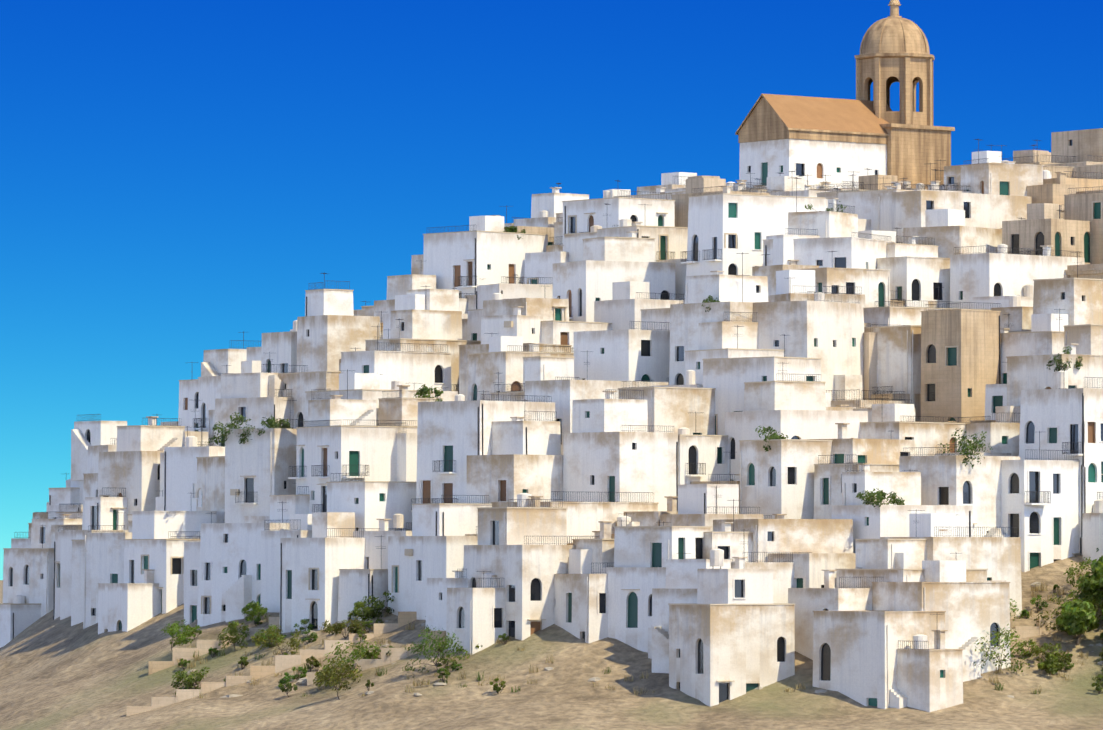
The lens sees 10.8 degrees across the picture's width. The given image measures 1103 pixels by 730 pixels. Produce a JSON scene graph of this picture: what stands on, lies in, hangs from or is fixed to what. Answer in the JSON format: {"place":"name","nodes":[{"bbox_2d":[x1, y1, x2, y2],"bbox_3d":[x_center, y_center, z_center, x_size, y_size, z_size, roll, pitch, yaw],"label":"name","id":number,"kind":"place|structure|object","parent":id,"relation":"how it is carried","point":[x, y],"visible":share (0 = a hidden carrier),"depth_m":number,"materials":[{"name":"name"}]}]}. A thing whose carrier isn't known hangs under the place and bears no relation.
{"place":"outdoors","nodes":[
{"label":"outdoors","id":0,"kind":"place"},
{"bbox_2d":[0,554,1102,729],"bbox_3d":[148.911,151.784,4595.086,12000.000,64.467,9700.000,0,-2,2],"label":"ground","id":1,"kind":"structure","parent":0,"point":[59,674],"depth_m":453.21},
{"bbox_2d":[0,128,1102,711],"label":"town houses","id":2,"kind":"structure","parent":1,"relation":"on","point":[580,452],"depth_m":494.47,"materials":[{"name":"white paint"}]},
{"bbox_2d":[127,607,1102,715],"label":"terrace walls","id":3,"kind":"structure","parent":1,"relation":"on","point":[283,662],"depth_m":472.85,"materials":[{"name":"beige stone"}]},
{"bbox_2d":[181,582,1102,697],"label":"rocks","id":4,"kind":"object","parent":1,"relation":"on","point":[304,680],"visible":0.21,"depth_m":453.82,"materials":[{"name":"beige stone"}]},
{"bbox_2d":[735,0,954,188],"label":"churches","id":5,"kind":"structure","parent":1,"relation":"on","point":[894,46],"depth_m":628.46,"materials":[{"name":"beige stone"}]},
{"bbox_2d":[0,0,1102,579],"label":"sky","id":6,"kind":"structure","parent":0,"point":[177,177],"materials":[{"name":"blue"}]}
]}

